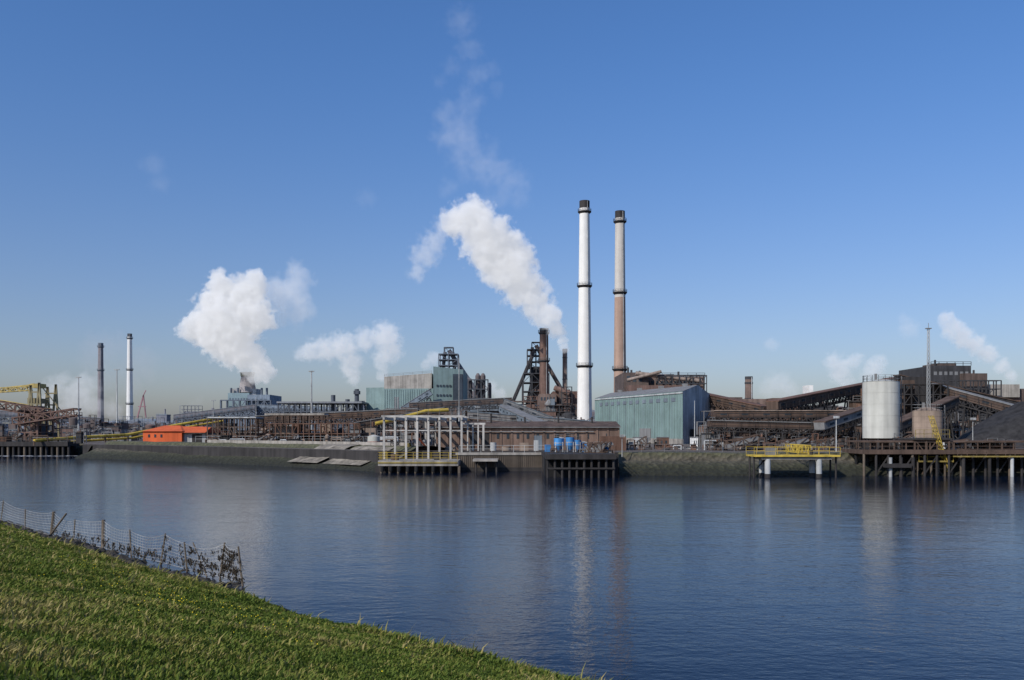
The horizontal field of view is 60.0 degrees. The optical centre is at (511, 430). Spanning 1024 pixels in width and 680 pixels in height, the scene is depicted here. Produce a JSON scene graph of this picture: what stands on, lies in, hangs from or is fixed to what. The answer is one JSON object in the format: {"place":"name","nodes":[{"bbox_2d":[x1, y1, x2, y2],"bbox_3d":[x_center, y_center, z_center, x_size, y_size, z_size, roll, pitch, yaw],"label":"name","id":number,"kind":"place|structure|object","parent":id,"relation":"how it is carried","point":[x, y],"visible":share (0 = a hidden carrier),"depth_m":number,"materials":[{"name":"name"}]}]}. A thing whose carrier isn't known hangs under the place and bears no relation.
{"place":"outdoors","nodes":[
{"label":"outdoors","id":0,"kind":"place"},
{"bbox_2d":[76,444,82,454],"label":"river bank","id":1,"kind":"structure","parent":0,"point":[79,450],"depth_m":220.46,"materials":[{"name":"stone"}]},
{"bbox_2d":[75,441,444,471],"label":"river bank","id":2,"kind":"structure","parent":0,"point":[101,453],"depth_m":165.07,"materials":[{"name":"grey concrete"}]},
{"bbox_2d":[207,440,404,445],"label":"river bank wall","id":3,"kind":"structure","parent":2,"relation":"on","point":[296,442],"depth_m":159.50,"materials":[{"name":"grey concrete"}]},
{"bbox_2d":[287,444,359,462],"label":"concrete slab","id":4,"kind":"object","parent":2,"relation":"on","point":[319,459],"visible":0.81,"depth_m":146.71,"materials":[{"name":"concrete"}]},
{"bbox_2d":[323,445,393,464],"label":"concrete slab","id":5,"kind":"object","parent":2,"relation":"on","point":[348,461],"visible":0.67,"depth_m":139.44,"materials":[{"name":"concrete"}]},
{"bbox_2d":[0,521,627,679],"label":"dyke slope","id":6,"kind":"structure","parent":0,"point":[56,678],"depth_m":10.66,"materials":[{"name":"green plant"}]},
{"bbox_2d":[0,500,244,585],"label":"wire fence","id":7,"kind":"object","parent":6,"relation":"on","point":[231,558],"visible":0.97,"depth_m":39.80,"materials":[{"name":"metal"}]},
{"bbox_2d":[0,520,254,591],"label":"riverbank","id":8,"kind":"structure","parent":6,"relation":"on","point":[112,553],"depth_m":40.86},
{"bbox_2d":[44,556,406,671],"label":"wildflowers","id":9,"kind":"object","parent":6,"relation":"on","point":[199,607],"visible":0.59,"depth_m":22.01,"materials":[{"name":"plant"}]},
{"bbox_2d":[377,428,434,445],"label":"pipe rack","id":10,"kind":"object","parent":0,"point":[410,437],"visible":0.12,"depth_m":181.95,"materials":[{"name":"grey metal"}]},
{"bbox_2d":[0,455,1023,679],"bbox_3d":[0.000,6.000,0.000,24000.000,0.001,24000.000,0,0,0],"label":"river water","id":11,"kind":"structure","parent":0,"point":[771,578],"depth_m":42.58,"materials":[{"name":"blue liquid"}]},
{"bbox_2d":[375,450,617,477],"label":"concrete pier","id":12,"kind":"structure","parent":11,"relation":"in","point":[568,464],"depth_m":125.00,"materials":[{"name":"grey concrete"}]},
{"bbox_2d":[378,451,457,462],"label":"yellow railing","id":13,"kind":"object","parent":12,"relation":"on","point":[383,452],"visible":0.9,"depth_m":125.18,"materials":[{"name":"metal"}]},
{"bbox_2d":[390,438,455,459],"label":"pier machinery","id":14,"kind":"object","parent":12,"relation":"on","point":[424,448],"visible":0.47,"depth_m":137.00,"materials":[{"name":"metal"}]},
{"bbox_2d":[381,409,484,458],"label":"concrete portal frame","id":15,"kind":"object","parent":12,"relation":"on","point":[416,418],"visible":0.82,"depth_m":132.85,"materials":[{"name":"grey concrete"}]},
{"bbox_2d":[459,445,614,453],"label":"pier railing","id":16,"kind":"object","parent":12,"relation":"on","point":[611,449],"visible":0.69,"depth_m":131.08,"materials":[{"name":"grey metal"}]},
{"bbox_2d":[545,434,612,452],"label":"blue hopper plant","id":17,"kind":"object","parent":12,"relation":"on","point":[585,447],"visible":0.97,"depth_m":123.34,"materials":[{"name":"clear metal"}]},
{"bbox_2d":[746,447,840,477],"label":"yellow jetty","id":18,"kind":"object","parent":11,"relation":"in","point":[764,465],"visible":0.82,"depth_m":112.89,"materials":[{"name":"yellow metal"}]},
{"bbox_2d":[842,437,1023,476],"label":"timber jetty","id":19,"kind":"object","parent":11,"relation":"in","point":[990,446],"visible":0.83,"depth_m":116.18,"materials":[{"name":"brown wood"}]},
{"bbox_2d":[0,0,1023,423],"label":"sky","id":20,"kind":"structure","parent":0,"point":[350,193],"materials":[{"name":"blue"}]},
{"bbox_2d":[4,435,1023,472],"bbox_3d":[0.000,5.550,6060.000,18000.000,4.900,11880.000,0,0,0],"label":"ground","id":21,"kind":"structure","parent":0,"point":[370,455],"depth_m":152.33,"materials":[{"name":"grey concrete"}]},
{"bbox_2d":[0,383,62,436],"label":"harbour crane","id":22,"kind":"object","parent":21,"relation":"on","point":[37,401],"visible":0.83,"depth_m":335.70,"materials":[{"name":"yellow metal"}]},
{"bbox_2d":[0,400,82,438],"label":"ship unloader","id":23,"kind":"object","parent":21,"relation":"on","point":[35,414],"visible":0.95,"depth_m":299.75,"materials":[{"name":"brown metal"}]},
{"bbox_2d":[0,428,89,454],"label":"loading quay","id":24,"kind":"structure","parent":21,"relation":"on","point":[19,445],"depth_m":214.52,"materials":[{"name":"brown wood"}]},
{"bbox_2d":[0,420,112,432],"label":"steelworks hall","id":25,"kind":"structure","parent":21,"relation":"on","point":[23,426],"depth_m":647.06,"materials":[{"name":"brown metal"}]},
{"bbox_2d":[75,377,80,430],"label":"light mast","id":26,"kind":"object","parent":21,"relation":"on","point":[78,401],"visible":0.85,"depth_m":299.80,"materials":[{"name":"grey metal"}]},
{"bbox_2d":[97,343,104,417],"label":"smokestack","id":27,"kind":"object","parent":21,"relation":"on","point":[100,402],"visible":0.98,"depth_m":817.93,"materials":[{"name":"grey concrete"}]},
{"bbox_2d":[0,412,203,440],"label":"dock equipment","id":28,"kind":"object","parent":21,"relation":"on","point":[92,427],"visible":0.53,"depth_m":333.23,"materials":[{"name":"brown metal"}]},
{"bbox_2d":[114,369,119,422],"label":"light mast","id":29,"kind":"object","parent":21,"relation":"on","point":[116,398],"visible":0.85,"depth_m":419.79,"materials":[{"name":"grey metal"}]},
{"bbox_2d":[125,333,133,420],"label":"smokestack","id":30,"kind":"object","parent":21,"relation":"on","point":[129,402],"visible":0.98,"depth_m":798.02,"materials":[{"name":"white concrete"}]},
{"bbox_2d":[104,409,179,426],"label":"steelworks hall","id":31,"kind":"structure","parent":21,"relation":"on","point":[167,417],"depth_m":696.47,"materials":[{"name":"grey metal"}]},
{"bbox_2d":[137,390,146,417],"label":"luffing crane","id":32,"kind":"object","parent":21,"relation":"on","point":[143,401],"visible":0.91,"depth_m":499.70,"materials":[{"name":"metal"}]},
{"bbox_2d":[0,404,336,432],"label":"conveyor gallery","id":33,"kind":"object","parent":21,"relation":"on","point":[221,412],"visible":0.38,"depth_m":498.00,"materials":[{"name":"brown metal"}]},
{"bbox_2d":[143,426,222,441],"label":"orange shed","id":34,"kind":"structure","parent":21,"relation":"on","point":[174,434],"depth_m":205.95,"materials":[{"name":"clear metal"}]},
{"bbox_2d":[180,405,281,429],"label":"steelworks hall","id":35,"kind":"structure","parent":21,"relation":"on","point":[191,409],"depth_m":711.39,"materials":[{"name":"grey metal"}]},
{"bbox_2d":[33,408,448,445],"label":"yellow pipeline","id":36,"kind":"object","parent":21,"relation":"on","point":[105,439],"visible":0.62,"depth_m":230.90,"materials":[{"name":"yellow metal"}]},
{"bbox_2d":[220,372,281,408],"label":"quench tower","id":37,"kind":"structure","parent":21,"relation":"on","point":[246,392],"depth_m":780.00,"materials":[{"name":"metal"}]},
{"bbox_2d":[195,413,380,441],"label":"ore dock structure","id":38,"kind":"object","parent":21,"relation":"on","point":[295,431],"visible":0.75,"depth_m":210.89,"materials":[{"name":"metal"}]},
{"bbox_2d":[309,371,313,429],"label":"light mast","id":39,"kind":"object","parent":21,"relation":"on","point":[311,394],"visible":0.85,"depth_m":299.77,"materials":[{"name":"grey metal"}]},
{"bbox_2d":[276,389,367,432],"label":"steel frame hall","id":40,"kind":"structure","parent":21,"relation":"on","point":[356,403],"depth_m":429.73,"materials":[{"name":"grey metal"}]},
{"bbox_2d":[287,401,364,432],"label":"steelworks hall","id":41,"kind":"structure","parent":21,"relation":"on","point":[339,421],"depth_m":593.39,"materials":[{"name":"brown metal"}]},
{"bbox_2d":[254,407,444,440],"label":"conveyor gallery","id":42,"kind":"object","parent":21,"relation":"on","point":[353,415],"visible":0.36,"depth_m":238.70,"materials":[{"name":"brown metal"}]},
{"bbox_2d":[368,435,379,441],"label":"storage tank","id":43,"kind":"object","parent":21,"relation":"on","point":[373,438],"visible":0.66,"depth_m":149.13,"materials":[{"name":"white metal"}]},
{"bbox_2d":[366,366,466,425],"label":"teal process building","id":44,"kind":"structure","parent":21,"relation":"on","point":[440,384],"depth_m":439.20,"materials":[{"name":"teal metal"}]},
{"bbox_2d":[438,347,473,397],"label":"blast furnace","id":45,"kind":"object","parent":21,"relation":"on","point":[454,359],"visible":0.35,"depth_m":638.44,"materials":[{"name":"grey metal"}]},
{"bbox_2d":[458,362,459,420],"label":"light mast","id":46,"kind":"object","parent":21,"relation":"on","point":[459,393],"visible":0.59,"depth_m":189.96,"materials":[{"name":"grey metal"}]},
{"bbox_2d":[467,373,491,398],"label":"hot stove tower","id":47,"kind":"structure","parent":21,"relation":"on","point":[480,389],"depth_m":518.60,"materials":[{"name":"grey metal"}]},
{"bbox_2d":[380,397,594,440],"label":"sinter building","id":48,"kind":"structure","parent":21,"relation":"on","point":[490,405],"depth_m":284.70,"materials":[{"name":"metal"}]},
{"bbox_2d":[474,440,537,450],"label":"storage tank","id":49,"kind":"object","parent":21,"relation":"on","point":[493,448],"visible":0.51,"depth_m":135.91,"materials":[{"name":"metal"}]},
{"bbox_2d":[467,405,590,420],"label":"conveyor gallery","id":50,"kind":"object","parent":21,"relation":"on","point":[507,413],"visible":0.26,"depth_m":213.70,"materials":[{"name":"grey metal"}]},
{"bbox_2d":[435,413,625,449],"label":"brick quay warehouse","id":51,"kind":"structure","parent":21,"relation":"on","point":[514,432],"depth_m":141.00,"materials":[{"name":"brown brick"}]},
{"bbox_2d":[512,342,561,409],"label":"blast furnace","id":52,"kind":"object","parent":21,"relation":"on","point":[533,374],"visible":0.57,"depth_m":495.21,"materials":[{"name":"black metal"}]},
{"bbox_2d":[538,328,549,393],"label":"smokestack","id":53,"kind":"object","parent":21,"relation":"on","point":[543,371],"visible":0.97,"depth_m":467.82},
{"bbox_2d":[512,385,576,418],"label":"furnace house","id":54,"kind":"structure","parent":21,"relation":"on","point":[562,401],"depth_m":442.00,"materials":[{"name":"brown metal"}]},
{"bbox_2d":[562,349,567,388],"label":"smokestack","id":55,"kind":"object","parent":21,"relation":"on","point":[564,377],"visible":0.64,"depth_m":478.95,"materials":[{"name":"black metal"}]},
{"bbox_2d":[576,200,592,419],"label":"smokestack","id":56,"kind":"object","parent":21,"relation":"on","point":[584,366],"visible":0.99,"depth_m":417.54,"materials":[{"name":"white concrete"}]},
{"bbox_2d":[612,210,627,376],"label":"smokestack","id":57,"kind":"object","parent":21,"relation":"on","point":[620,292],"visible":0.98,"depth_m":397.90,"materials":[{"name":"beige concrete"}]},
{"bbox_2d":[594,384,710,443],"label":"teal storage shed","id":58,"kind":"structure","parent":21,"relation":"on","point":[660,411],"depth_m":213.99,"materials":[{"name":"teal metal"}]},
{"bbox_2d":[614,367,706,392],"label":"pellet plant building","id":59,"kind":"structure","parent":21,"relation":"on","point":[628,381],"depth_m":327.96,"materials":[{"name":"metal"}]},
{"bbox_2d":[626,436,733,449],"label":"quay equipment","id":60,"kind":"object","parent":21,"relation":"on","point":[668,447],"visible":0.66,"depth_m":145.00,"materials":[{"name":"grey metal"}]},
{"bbox_2d":[633,437,742,448],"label":"site cabin","id":61,"kind":"object","parent":21,"relation":"on","point":[663,441],"visible":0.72,"depth_m":150.00,"materials":[{"name":"grey metal"}]},
{"bbox_2d":[694,401,694,436],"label":"light mast","id":62,"kind":"object","parent":21,"relation":"on","point":[694,418],"visible":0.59,"depth_m":195.94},
{"bbox_2d":[744,376,752,398],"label":"smokestack","id":63,"kind":"object","parent":21,"relation":"on","point":[748,387],"visible":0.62,"depth_m":259.00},
{"bbox_2d":[711,385,860,419],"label":"transfer house","id":64,"kind":"structure","parent":21,"relation":"on","point":[807,388],"depth_m":254.00,"materials":[{"name":"brown metal"}]},
{"bbox_2d":[696,401,947,450],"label":"screening plant","id":65,"kind":"object","parent":21,"relation":"on","point":[747,441],"visible":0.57,"depth_m":140.14,"materials":[{"name":"metal"}]},
{"bbox_2d":[833,416,838,451],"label":"light mast","id":66,"kind":"object","parent":21,"relation":"on","point":[836,417],"visible":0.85,"depth_m":129.92,"materials":[{"name":"grey metal"}]},
{"bbox_2d":[669,374,1020,447],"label":"conveyor gallery","id":67,"kind":"object","parent":21,"relation":"on","point":[849,419],"visible":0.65,"depth_m":183.80,"materials":[{"name":"brown metal"}]},
{"bbox_2d":[862,374,901,448],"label":"storage silo","id":68,"kind":"object","parent":21,"relation":"on","point":[880,409],"visible":0.94,"depth_m":129.90,"materials":[{"name":"silver metal"}]},
{"bbox_2d":[836,377,981,446],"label":"screening plant","id":69,"kind":"object","parent":21,"relation":"on","point":[913,390],"visible":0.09,"depth_m":195.40,"materials":[{"name":"brown metal"}]},
{"bbox_2d":[892,416,953,475],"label":"loading tower","id":70,"kind":"structure","parent":21,"relation":"on","point":[919,457],"depth_m":117.91,"materials":[{"name":"yellow metal"}]},
{"bbox_2d":[912,402,944,442],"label":"storage silo","id":71,"kind":"object","parent":21,"relation":"on","point":[921,425],"visible":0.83,"depth_m":126.45,"materials":[{"name":"beige metal"}]},
{"bbox_2d":[925,323,931,406],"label":"lattice mast","id":72,"kind":"object","parent":21,"relation":"on","point":[927,367],"visible":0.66,"depth_m":139.95,"materials":[{"name":"red metal"}]},
{"bbox_2d":[899,360,1023,420],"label":"ore crusher building","id":73,"kind":"structure","parent":21,"relation":"on","point":[954,375],"depth_m":300.00,"materials":[{"name":"grey metal"}]},
{"bbox_2d":[970,418,975,439],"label":"light mast","id":74,"kind":"object","parent":21,"relation":"on","point":[972,419],"visible":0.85,"depth_m":129.99,"materials":[{"name":"grey metal"}]},
{"bbox_2d":[955,402,1023,447],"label":"coal heap","id":75,"kind":"object","parent":21,"relation":"on","point":[1007,423],"visible":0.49,"depth_m":161.24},
{"bbox_2d":[618,452,1023,475],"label":"river bank","id":76,"kind":"structure","parent":0,"point":[683,463],"depth_m":119.98,"materials":[{"name":"stone"}]},
{"bbox_2d":[641,444,838,451],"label":"quay fence","id":77,"kind":"object","parent":76,"relation":"on","point":[722,447],"visible":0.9,"depth_m":122.98,"materials":[{"name":"metal"}]},
{"bbox_2d":[783,444,810,452],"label":"footbridge","id":78,"kind":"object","parent":76,"relation":"on","point":[797,447],"visible":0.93,"depth_m":119.51,"materials":[{"name":"yellow metal"}]}
]}

